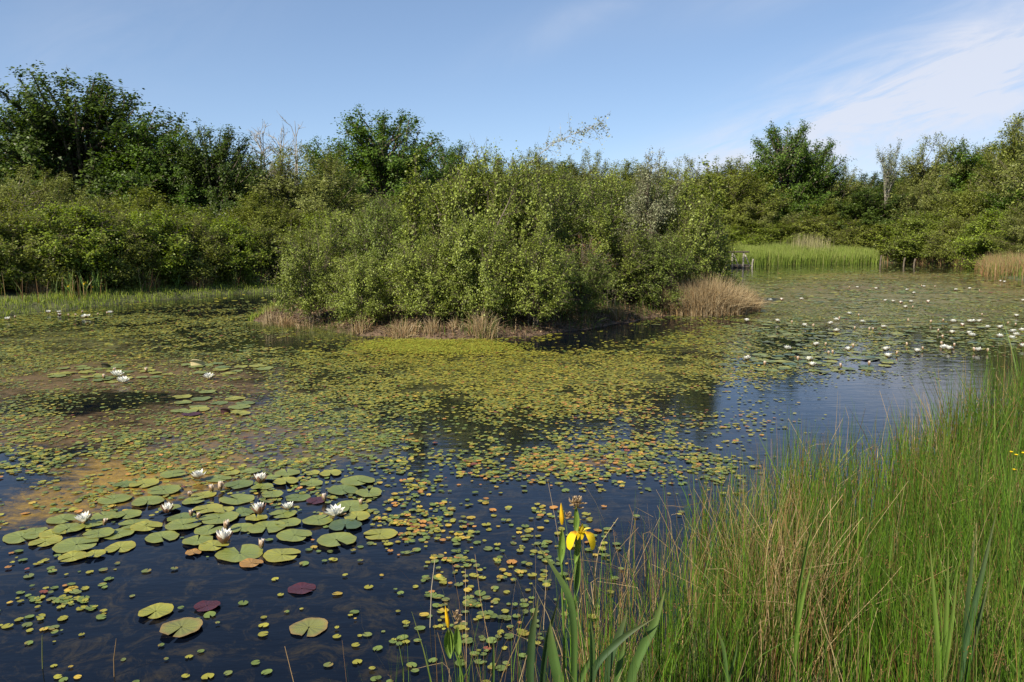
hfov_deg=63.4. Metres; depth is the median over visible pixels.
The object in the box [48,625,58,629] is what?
floating leaf
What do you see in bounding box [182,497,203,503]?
lily pad
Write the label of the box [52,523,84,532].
lily pad
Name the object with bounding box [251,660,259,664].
floating leaf
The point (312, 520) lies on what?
lily pad
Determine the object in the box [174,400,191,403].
lily pad
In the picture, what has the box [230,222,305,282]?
bush
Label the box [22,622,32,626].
floating leaf
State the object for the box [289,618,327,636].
lily pad
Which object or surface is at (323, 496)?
water lily bud
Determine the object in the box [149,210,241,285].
bush
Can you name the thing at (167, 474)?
lily pad
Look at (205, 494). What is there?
lily pad
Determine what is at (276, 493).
lily pad
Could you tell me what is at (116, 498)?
lily pad
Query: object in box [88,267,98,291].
iris plant
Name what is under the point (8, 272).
bush
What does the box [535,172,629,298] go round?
alder shrub
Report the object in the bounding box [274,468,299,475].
lily pad
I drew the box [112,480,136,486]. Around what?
lily pad
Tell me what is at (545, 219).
alder shrub
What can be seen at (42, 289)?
grass tussock
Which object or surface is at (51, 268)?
bush
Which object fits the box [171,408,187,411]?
lily pad
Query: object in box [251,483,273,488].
lily pad
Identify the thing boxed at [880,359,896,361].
lily pad
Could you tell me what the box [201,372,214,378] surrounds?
water lily flower
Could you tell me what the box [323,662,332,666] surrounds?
floating leaf
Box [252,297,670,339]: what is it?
dry grass
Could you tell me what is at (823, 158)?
ash tree
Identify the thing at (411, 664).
floating leaf
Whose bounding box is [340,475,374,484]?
lily pad
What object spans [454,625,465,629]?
floating leaf
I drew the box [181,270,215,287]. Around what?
grass tussock
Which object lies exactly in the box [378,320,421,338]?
grass tussock
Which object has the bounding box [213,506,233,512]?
lily pad
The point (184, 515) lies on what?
lily pad
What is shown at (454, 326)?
grass tussock
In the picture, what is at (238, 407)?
lily pad
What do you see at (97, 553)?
lily pad
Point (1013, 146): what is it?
willow tree
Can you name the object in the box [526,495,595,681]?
iris plant
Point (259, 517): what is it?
lily pad
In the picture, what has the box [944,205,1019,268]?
bush
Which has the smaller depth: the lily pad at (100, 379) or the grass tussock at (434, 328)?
the lily pad at (100, 379)
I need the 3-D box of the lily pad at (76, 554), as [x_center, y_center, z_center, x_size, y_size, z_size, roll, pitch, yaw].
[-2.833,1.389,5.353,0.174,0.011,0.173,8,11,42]
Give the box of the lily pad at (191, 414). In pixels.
[181,412,200,415]
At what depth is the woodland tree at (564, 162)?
67.79 m
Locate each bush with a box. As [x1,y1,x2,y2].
[0,188,50,245]
[0,204,97,292]
[0,221,50,293]
[10,199,159,291]
[36,191,155,230]
[65,206,177,290]
[104,205,211,286]
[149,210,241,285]
[160,202,250,239]
[183,215,284,286]
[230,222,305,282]
[260,227,325,279]
[272,205,355,280]
[718,227,743,247]
[723,224,767,246]
[730,218,811,247]
[765,213,861,247]
[820,216,897,254]
[854,219,929,260]
[873,207,961,262]
[922,213,985,264]
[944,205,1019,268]
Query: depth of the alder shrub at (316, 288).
17.88 m
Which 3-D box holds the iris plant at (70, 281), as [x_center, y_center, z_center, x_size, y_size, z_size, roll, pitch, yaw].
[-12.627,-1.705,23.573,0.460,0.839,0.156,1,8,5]
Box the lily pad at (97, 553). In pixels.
[83,549,105,556]
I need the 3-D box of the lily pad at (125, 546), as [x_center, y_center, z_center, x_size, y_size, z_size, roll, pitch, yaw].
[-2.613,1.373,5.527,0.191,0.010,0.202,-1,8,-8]
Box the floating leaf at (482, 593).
[474,590,485,595]
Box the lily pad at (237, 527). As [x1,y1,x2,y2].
[230,523,253,531]
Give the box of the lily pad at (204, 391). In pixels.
[198,390,215,392]
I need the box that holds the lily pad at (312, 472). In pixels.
[304,470,319,474]
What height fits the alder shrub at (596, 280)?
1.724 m
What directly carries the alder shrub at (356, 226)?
on the ground at (270, 289)
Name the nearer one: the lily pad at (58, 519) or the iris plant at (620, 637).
the iris plant at (620, 637)
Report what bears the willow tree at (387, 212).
on the ground at (270, 289)
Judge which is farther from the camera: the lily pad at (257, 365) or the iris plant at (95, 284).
the iris plant at (95, 284)
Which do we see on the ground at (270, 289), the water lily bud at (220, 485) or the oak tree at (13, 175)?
the oak tree at (13, 175)
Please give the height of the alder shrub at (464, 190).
4.598 m
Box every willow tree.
[0,162,115,220]
[87,185,192,228]
[219,142,402,235]
[220,190,305,261]
[353,191,408,249]
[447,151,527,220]
[503,148,563,195]
[555,148,619,202]
[596,157,670,212]
[652,154,726,215]
[658,181,743,263]
[679,155,792,232]
[717,201,759,233]
[727,182,820,244]
[782,191,861,236]
[815,163,876,220]
[865,175,965,222]
[876,132,990,215]
[893,175,935,212]
[931,175,1018,237]
[955,109,1023,221]
[967,111,1023,216]
[981,200,1023,256]
[998,181,1023,250]
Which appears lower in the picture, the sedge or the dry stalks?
the dry stalks
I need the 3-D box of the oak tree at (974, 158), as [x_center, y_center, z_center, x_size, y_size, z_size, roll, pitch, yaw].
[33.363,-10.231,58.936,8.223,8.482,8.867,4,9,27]
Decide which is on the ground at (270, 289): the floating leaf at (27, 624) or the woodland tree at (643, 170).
the woodland tree at (643, 170)
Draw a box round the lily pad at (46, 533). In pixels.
[39,529,66,537]
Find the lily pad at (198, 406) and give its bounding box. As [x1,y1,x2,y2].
[189,405,206,407]
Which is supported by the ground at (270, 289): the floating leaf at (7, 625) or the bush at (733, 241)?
the bush at (733, 241)
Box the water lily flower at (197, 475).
[191,468,205,479]
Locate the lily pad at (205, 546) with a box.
[198,540,228,550]
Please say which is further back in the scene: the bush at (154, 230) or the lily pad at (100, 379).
the bush at (154, 230)
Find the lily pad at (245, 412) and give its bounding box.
[237,411,250,414]
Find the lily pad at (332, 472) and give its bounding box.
[319,469,341,475]
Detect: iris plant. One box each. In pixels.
[61,269,72,294]
[76,270,90,292]
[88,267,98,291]
[91,271,106,292]
[444,606,494,681]
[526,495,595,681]
[577,591,664,681]
[716,628,737,681]
[792,485,821,681]
[929,539,957,681]
[956,508,997,681]
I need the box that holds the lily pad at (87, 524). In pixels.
[80,520,102,527]
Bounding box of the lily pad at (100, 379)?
[92,378,109,380]
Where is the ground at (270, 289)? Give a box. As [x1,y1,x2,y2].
[0,255,1023,681]
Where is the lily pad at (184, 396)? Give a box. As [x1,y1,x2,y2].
[172,394,191,397]
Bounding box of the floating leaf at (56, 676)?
[54,674,61,678]
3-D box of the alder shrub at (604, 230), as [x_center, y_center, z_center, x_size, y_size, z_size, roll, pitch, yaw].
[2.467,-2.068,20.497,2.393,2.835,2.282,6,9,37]
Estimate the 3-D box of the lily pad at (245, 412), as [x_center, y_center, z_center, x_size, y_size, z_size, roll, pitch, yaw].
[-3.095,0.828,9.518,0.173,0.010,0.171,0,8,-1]
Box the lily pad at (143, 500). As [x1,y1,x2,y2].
[131,495,164,505]
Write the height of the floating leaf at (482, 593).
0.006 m
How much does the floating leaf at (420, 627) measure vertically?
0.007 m
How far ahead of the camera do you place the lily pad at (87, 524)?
5.94 m
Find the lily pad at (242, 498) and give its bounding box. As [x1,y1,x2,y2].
[219,494,254,504]
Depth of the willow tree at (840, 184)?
59.87 m
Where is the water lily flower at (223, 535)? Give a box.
[216,527,232,543]
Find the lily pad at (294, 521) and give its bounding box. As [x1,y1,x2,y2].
[275,518,300,526]
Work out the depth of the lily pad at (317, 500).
6.47 m
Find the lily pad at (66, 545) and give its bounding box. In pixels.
[52,536,97,552]
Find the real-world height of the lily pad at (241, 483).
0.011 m
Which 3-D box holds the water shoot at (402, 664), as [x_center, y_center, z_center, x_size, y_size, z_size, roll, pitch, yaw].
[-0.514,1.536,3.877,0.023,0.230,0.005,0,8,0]
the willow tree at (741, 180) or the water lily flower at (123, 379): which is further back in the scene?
the willow tree at (741, 180)
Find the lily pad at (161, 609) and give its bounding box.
[138,603,173,618]
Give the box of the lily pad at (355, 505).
[336,500,367,512]
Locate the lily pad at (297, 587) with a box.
[288,582,315,593]
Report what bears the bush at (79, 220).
on the ground at (270, 289)
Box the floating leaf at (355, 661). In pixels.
[352,659,361,663]
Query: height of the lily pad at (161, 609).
0.010 m
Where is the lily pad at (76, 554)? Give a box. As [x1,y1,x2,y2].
[58,550,86,561]
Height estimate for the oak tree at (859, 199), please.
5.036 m
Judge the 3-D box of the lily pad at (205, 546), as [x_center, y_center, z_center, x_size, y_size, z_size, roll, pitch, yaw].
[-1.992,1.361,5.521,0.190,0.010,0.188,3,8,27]
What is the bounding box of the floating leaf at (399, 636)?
[397,635,407,639]
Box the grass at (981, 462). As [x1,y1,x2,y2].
[347,316,1023,681]
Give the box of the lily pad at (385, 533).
[363,529,397,539]
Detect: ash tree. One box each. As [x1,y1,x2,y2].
[728,119,838,223]
[777,136,860,220]
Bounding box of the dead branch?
[474,188,516,311]
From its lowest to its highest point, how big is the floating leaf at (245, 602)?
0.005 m
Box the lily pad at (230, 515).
[199,511,238,523]
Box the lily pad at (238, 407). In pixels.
[228,404,249,408]
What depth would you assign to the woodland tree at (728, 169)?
70.09 m
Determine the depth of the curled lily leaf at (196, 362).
12.90 m
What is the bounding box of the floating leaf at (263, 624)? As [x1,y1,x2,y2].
[258,623,268,626]
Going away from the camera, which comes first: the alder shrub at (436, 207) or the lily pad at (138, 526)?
the lily pad at (138, 526)
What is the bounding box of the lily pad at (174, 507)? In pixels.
[158,504,180,510]
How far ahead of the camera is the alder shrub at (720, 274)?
22.27 m
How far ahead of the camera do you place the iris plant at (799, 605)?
3.04 m
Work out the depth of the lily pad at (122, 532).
5.77 m
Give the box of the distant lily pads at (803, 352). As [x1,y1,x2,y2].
[651,291,1023,372]
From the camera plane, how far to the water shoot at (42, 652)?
4.00 m
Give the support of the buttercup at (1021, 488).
on the ground at (270, 289)
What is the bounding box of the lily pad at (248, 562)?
[239,558,262,566]
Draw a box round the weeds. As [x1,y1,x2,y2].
[0,262,280,301]
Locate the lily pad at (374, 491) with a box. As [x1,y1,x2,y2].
[355,487,381,496]
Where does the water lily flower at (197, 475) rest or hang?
on the water
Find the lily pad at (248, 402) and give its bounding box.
[235,401,255,403]
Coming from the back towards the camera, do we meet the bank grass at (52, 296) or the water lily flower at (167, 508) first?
the bank grass at (52, 296)
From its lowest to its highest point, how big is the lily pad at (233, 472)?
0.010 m
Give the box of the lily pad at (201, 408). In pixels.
[189,407,209,410]
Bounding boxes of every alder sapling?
[387,148,437,308]
[681,153,745,288]
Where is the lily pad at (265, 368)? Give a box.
[255,367,270,369]
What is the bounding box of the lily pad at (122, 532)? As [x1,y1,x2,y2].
[103,528,134,539]
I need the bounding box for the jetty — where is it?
[723,251,751,267]
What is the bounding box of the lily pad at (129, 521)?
[118,519,147,528]
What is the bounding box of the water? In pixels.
[0,263,1023,681]
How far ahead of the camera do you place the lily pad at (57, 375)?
12.03 m
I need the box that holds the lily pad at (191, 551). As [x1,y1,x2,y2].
[185,548,200,554]
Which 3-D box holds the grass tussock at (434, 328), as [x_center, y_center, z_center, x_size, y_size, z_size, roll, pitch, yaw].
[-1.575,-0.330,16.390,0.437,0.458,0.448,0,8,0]
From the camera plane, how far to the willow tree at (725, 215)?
42.38 m
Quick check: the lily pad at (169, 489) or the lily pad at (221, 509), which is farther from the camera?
the lily pad at (169, 489)
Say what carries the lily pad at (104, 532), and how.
on the water
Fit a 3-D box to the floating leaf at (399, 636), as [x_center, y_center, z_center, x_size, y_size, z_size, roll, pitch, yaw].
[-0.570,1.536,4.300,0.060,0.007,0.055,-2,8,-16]
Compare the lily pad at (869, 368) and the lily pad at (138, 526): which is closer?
the lily pad at (138, 526)
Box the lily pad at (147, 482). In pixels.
[129,478,158,487]
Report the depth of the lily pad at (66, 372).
12.24 m
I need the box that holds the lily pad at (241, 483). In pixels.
[224,479,252,488]
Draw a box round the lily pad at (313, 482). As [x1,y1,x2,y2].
[300,479,322,485]
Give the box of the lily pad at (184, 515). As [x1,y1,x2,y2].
[167,512,196,520]
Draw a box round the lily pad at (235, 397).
[225,396,245,399]
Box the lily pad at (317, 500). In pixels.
[306,496,325,503]
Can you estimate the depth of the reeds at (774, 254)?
52.38 m
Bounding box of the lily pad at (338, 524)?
[328,519,361,530]
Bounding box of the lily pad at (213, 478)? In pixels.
[205,474,231,481]
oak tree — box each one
[0,60,200,214]
[0,107,35,184]
[0,139,20,186]
[76,112,223,216]
[157,118,287,220]
[291,135,375,215]
[311,104,450,212]
[417,139,490,204]
[814,186,917,249]
[841,169,897,206]
[927,139,1009,204]
[968,177,1023,234]
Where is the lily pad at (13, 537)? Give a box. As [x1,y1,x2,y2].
[2,530,39,543]
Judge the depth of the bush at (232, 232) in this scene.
28.74 m
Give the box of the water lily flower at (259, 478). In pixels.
[253,473,266,483]
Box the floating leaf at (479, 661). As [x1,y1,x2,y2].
[474,659,483,663]
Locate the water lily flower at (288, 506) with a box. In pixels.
[280,501,294,509]
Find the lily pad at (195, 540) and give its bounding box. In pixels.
[182,535,212,544]
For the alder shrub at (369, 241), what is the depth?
18.66 m
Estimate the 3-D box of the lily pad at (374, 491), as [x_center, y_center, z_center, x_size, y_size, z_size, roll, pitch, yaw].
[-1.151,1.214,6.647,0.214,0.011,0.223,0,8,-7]
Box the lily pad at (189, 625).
[159,617,202,636]
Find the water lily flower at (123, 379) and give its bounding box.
[116,376,128,382]
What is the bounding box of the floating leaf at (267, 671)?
[261,669,271,673]
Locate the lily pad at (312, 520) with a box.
[302,514,333,524]
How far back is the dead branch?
18.38 m
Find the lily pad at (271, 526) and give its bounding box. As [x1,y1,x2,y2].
[247,521,284,532]
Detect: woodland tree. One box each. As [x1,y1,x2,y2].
[270,164,310,191]
[516,157,618,182]
[613,161,674,187]
[682,163,775,200]
[866,162,951,189]
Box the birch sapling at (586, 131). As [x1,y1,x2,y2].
[493,111,610,230]
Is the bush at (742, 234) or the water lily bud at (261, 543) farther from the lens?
the bush at (742, 234)
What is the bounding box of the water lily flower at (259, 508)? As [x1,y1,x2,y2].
[250,502,265,513]
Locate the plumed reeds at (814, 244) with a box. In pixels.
[786,233,837,250]
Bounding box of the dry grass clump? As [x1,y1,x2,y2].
[629,465,962,681]
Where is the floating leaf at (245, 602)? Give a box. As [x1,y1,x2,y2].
[238,600,247,604]
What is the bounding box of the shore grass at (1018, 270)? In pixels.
[976,251,1023,280]
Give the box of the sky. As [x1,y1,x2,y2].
[0,0,1023,184]
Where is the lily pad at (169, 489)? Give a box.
[147,485,180,493]
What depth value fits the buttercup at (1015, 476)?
3.71 m
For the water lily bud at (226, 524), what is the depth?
5.80 m
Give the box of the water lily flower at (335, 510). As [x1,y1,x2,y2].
[324,504,345,517]
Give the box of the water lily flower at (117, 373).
[110,370,124,376]
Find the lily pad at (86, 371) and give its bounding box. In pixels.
[78,370,95,372]
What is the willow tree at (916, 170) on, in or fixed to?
on the ground at (270, 289)
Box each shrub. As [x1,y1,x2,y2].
[260,212,350,326]
[301,205,394,292]
[318,246,406,328]
[328,204,397,278]
[336,190,421,306]
[374,229,469,324]
[385,182,493,255]
[396,173,506,283]
[430,136,549,293]
[430,207,531,325]
[473,226,582,326]
[487,160,620,296]
[499,144,591,296]
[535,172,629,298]
[541,246,618,317]
[559,234,616,315]
[561,203,662,305]
[581,165,663,293]
[583,180,688,292]
[614,145,697,300]
[623,228,705,309]
[635,166,721,286]
[653,188,735,285]
[698,218,734,289]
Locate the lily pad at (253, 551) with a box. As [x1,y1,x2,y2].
[214,544,262,561]
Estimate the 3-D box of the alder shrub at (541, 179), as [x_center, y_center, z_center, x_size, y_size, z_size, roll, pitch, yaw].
[1.105,-2.938,23.963,4.365,4.375,4.542,-4,9,-29]
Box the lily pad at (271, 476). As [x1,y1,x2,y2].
[266,475,279,478]
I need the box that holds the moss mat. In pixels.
[333,336,541,353]
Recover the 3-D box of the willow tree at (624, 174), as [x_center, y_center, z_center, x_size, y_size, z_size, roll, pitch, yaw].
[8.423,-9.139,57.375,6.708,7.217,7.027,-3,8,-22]
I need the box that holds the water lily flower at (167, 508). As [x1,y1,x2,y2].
[160,502,173,512]
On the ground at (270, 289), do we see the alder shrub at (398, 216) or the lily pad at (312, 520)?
the alder shrub at (398, 216)
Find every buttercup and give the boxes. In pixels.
[1004,469,1014,599]
[1013,454,1017,520]
[1015,452,1023,564]
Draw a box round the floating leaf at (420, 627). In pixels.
[414,626,424,629]
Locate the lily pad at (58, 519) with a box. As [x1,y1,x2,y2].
[46,514,76,523]
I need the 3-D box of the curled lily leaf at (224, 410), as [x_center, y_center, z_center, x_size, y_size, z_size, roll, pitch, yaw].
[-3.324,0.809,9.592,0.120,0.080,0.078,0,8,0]
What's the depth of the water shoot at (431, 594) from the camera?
4.40 m
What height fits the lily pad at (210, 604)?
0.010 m
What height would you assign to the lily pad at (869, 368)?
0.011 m
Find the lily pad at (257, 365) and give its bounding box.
[249,364,265,366]
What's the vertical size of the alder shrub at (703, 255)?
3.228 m
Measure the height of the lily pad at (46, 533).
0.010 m
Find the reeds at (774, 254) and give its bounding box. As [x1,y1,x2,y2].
[722,241,879,264]
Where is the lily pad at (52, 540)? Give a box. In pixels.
[28,535,62,546]
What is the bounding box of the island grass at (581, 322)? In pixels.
[257,281,761,336]
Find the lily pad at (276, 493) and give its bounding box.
[261,490,283,496]
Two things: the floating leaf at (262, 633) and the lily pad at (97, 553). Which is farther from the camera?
the lily pad at (97, 553)
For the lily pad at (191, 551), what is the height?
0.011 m
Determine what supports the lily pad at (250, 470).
on the water
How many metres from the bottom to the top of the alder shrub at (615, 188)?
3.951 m
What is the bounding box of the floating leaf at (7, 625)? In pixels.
[1,623,12,627]
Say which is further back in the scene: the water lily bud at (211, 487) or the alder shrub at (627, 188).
the alder shrub at (627, 188)
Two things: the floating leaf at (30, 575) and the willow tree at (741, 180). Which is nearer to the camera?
the floating leaf at (30, 575)
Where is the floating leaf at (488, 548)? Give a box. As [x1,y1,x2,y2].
[483,546,492,549]
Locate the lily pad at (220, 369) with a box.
[213,368,228,370]
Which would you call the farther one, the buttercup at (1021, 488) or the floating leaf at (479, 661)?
the floating leaf at (479, 661)
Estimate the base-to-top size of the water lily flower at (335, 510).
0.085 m
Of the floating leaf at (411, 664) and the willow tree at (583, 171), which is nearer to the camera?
the floating leaf at (411, 664)
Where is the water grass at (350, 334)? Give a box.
[227,314,385,343]
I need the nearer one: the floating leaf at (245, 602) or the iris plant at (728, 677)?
the iris plant at (728, 677)
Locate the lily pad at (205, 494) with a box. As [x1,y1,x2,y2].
[191,491,216,497]
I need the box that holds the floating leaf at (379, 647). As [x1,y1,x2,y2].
[373,645,382,649]
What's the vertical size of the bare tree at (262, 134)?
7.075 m
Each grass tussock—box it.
[22,278,58,293]
[136,273,160,288]
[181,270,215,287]
[247,266,274,283]
[259,304,277,326]
[271,311,297,327]
[295,319,316,330]
[345,311,375,333]
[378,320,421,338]
[422,315,442,336]
[444,316,463,329]
[456,307,507,339]
[603,298,633,320]
[635,272,783,316]
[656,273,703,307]
[733,289,770,311]
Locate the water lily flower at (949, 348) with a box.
[944,345,953,350]
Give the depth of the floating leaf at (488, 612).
4.58 m
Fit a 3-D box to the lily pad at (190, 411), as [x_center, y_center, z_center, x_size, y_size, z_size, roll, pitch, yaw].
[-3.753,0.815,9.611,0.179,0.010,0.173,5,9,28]
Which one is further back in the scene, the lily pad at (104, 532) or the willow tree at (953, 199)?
the willow tree at (953, 199)
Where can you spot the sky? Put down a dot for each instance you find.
(694, 79)
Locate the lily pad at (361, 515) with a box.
[344,511,369,519]
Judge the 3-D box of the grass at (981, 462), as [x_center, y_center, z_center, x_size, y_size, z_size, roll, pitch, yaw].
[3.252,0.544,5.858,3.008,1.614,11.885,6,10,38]
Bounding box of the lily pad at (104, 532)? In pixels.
[82,527,114,537]
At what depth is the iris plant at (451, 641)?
2.91 m
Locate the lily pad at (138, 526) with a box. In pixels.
[130,520,162,530]
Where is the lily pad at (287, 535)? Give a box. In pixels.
[276,529,311,541]
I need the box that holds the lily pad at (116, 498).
[96,494,131,504]
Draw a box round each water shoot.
[42,636,42,668]
[113,638,116,676]
[399,646,403,681]
[430,556,435,626]
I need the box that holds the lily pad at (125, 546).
[104,541,135,552]
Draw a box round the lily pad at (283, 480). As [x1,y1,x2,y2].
[273,477,298,484]
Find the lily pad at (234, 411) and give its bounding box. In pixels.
[230,410,245,412]
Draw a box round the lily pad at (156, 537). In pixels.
[145,530,178,542]
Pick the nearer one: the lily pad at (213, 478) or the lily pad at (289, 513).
the lily pad at (289, 513)
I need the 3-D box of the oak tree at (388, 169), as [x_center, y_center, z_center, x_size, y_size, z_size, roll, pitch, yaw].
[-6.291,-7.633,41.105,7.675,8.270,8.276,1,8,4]
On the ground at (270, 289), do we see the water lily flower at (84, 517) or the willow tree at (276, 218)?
the willow tree at (276, 218)
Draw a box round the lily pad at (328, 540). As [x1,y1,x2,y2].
[317,532,356,546]
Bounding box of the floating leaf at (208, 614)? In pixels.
[203,611,215,617]
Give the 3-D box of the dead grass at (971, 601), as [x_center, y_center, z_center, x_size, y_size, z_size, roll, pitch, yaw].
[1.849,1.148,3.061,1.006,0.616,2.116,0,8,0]
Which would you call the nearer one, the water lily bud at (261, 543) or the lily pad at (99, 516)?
the water lily bud at (261, 543)
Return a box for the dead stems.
[565,404,1023,681]
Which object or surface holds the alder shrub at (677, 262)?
on the ground at (270, 289)
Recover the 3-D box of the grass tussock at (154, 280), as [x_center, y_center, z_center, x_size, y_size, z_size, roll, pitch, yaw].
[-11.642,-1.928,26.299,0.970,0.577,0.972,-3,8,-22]
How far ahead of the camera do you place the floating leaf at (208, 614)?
4.55 m
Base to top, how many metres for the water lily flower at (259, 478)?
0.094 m
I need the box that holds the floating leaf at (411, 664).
[406,662,416,666]
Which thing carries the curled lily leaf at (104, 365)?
on the lily pad
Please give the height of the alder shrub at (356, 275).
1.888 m
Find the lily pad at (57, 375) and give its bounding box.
[47,374,65,376]
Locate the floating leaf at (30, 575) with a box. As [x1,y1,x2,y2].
[23,573,33,577]
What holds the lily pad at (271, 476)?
on the water
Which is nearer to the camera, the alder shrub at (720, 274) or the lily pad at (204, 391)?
the lily pad at (204, 391)
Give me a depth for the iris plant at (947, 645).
2.49 m
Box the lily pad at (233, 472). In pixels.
[222,470,239,474]
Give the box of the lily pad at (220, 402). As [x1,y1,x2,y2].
[210,401,227,404]
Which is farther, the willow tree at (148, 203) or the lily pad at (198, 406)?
the willow tree at (148, 203)
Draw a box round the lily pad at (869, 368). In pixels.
[859,367,873,369]
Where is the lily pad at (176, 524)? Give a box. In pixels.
[165,518,201,529]
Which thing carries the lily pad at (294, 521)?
on the water
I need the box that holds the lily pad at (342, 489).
[327,484,357,494]
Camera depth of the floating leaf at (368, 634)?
4.33 m
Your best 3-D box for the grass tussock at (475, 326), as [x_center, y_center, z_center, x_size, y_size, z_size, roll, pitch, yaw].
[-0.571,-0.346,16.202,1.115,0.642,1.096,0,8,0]
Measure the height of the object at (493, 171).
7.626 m
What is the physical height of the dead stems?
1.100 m
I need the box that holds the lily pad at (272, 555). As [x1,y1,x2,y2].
[263,548,300,561]
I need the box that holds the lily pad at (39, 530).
[23,527,47,534]
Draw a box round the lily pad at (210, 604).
[194,600,219,610]
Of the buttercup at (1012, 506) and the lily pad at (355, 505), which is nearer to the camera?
the buttercup at (1012, 506)
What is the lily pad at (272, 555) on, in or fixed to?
on the water
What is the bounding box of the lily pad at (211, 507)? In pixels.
[193,503,222,512]
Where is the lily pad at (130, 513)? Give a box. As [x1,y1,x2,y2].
[110,509,141,518]
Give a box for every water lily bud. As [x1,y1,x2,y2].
[209,484,213,491]
[218,481,222,490]
[224,519,228,529]
[258,538,263,547]
[321,493,326,500]
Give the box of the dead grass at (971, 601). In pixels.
[864,511,1023,681]
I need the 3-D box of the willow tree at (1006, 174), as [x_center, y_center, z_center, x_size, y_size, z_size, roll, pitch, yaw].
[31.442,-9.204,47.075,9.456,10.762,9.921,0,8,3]
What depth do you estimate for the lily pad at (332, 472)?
7.21 m
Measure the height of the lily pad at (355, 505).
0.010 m
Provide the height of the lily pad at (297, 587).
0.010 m
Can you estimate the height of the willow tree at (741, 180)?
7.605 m
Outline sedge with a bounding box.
[881,247,1023,276]
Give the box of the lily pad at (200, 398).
[191,396,210,400]
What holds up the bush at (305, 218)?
on the ground at (270, 289)
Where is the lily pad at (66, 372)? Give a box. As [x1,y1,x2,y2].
[57,371,74,373]
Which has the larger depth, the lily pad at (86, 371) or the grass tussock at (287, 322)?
the grass tussock at (287, 322)
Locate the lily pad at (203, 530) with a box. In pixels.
[194,525,222,534]
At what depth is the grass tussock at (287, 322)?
18.05 m
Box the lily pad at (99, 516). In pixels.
[90,511,118,519]
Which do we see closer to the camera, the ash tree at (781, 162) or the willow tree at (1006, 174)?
the willow tree at (1006, 174)
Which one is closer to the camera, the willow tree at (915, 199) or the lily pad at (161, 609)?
the lily pad at (161, 609)
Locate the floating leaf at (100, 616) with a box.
[96,614,105,618]
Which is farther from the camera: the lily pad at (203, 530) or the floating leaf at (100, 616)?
the lily pad at (203, 530)
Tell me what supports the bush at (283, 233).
on the ground at (270, 289)
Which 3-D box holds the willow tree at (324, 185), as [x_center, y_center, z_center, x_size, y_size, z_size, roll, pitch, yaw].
[-9.165,-5.752,36.809,8.814,6.062,8.400,2,8,17]
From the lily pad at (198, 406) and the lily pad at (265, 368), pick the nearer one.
the lily pad at (198, 406)
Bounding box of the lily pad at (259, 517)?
[245,513,267,520]
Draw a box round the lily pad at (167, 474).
[160,470,185,477]
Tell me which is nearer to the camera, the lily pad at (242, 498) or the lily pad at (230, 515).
the lily pad at (230, 515)
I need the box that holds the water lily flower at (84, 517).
[72,510,92,523]
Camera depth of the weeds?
25.60 m
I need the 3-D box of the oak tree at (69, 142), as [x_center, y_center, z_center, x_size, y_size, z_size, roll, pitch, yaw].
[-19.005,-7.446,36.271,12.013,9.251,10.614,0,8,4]
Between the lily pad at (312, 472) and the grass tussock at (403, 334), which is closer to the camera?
the lily pad at (312, 472)
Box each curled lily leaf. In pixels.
[101,363,110,367]
[190,359,204,365]
[220,408,230,413]
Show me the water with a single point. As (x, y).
(234, 643)
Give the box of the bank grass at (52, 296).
[0,278,307,320]
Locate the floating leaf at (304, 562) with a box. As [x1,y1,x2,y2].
[299,561,308,565]
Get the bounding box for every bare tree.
[244,119,298,189]
[277,114,304,190]
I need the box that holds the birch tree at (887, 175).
[875,138,907,203]
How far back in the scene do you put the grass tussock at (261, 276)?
29.44 m
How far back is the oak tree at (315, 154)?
42.63 m
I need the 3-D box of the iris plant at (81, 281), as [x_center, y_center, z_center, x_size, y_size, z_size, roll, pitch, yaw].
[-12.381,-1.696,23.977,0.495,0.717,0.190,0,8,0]
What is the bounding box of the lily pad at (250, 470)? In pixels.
[240,468,260,472]
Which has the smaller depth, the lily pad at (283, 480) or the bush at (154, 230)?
the lily pad at (283, 480)
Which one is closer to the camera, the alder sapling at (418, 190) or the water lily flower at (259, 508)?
the water lily flower at (259, 508)
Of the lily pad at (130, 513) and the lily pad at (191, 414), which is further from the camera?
the lily pad at (191, 414)
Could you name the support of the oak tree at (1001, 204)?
on the ground at (270, 289)
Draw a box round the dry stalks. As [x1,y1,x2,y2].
[284,359,1018,681]
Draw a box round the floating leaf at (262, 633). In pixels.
[258,631,267,635]
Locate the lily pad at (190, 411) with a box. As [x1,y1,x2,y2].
[181,409,196,412]
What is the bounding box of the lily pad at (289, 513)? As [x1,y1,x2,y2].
[269,509,296,517]
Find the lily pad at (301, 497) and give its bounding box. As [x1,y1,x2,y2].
[285,494,310,500]
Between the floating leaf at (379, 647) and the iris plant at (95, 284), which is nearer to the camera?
the floating leaf at (379, 647)
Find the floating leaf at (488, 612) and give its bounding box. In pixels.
[483,610,493,613]
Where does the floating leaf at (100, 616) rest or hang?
on the water
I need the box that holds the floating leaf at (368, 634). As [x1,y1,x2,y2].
[362,632,371,635]
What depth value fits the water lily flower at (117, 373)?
11.89 m
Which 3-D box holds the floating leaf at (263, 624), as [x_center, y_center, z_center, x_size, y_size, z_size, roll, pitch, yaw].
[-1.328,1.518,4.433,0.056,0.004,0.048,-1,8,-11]
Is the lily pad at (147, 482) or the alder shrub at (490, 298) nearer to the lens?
the lily pad at (147, 482)
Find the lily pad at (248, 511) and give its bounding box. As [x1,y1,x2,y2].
[234,508,254,515]
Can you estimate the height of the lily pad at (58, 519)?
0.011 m
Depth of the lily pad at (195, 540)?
5.64 m
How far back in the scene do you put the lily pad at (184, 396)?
10.51 m

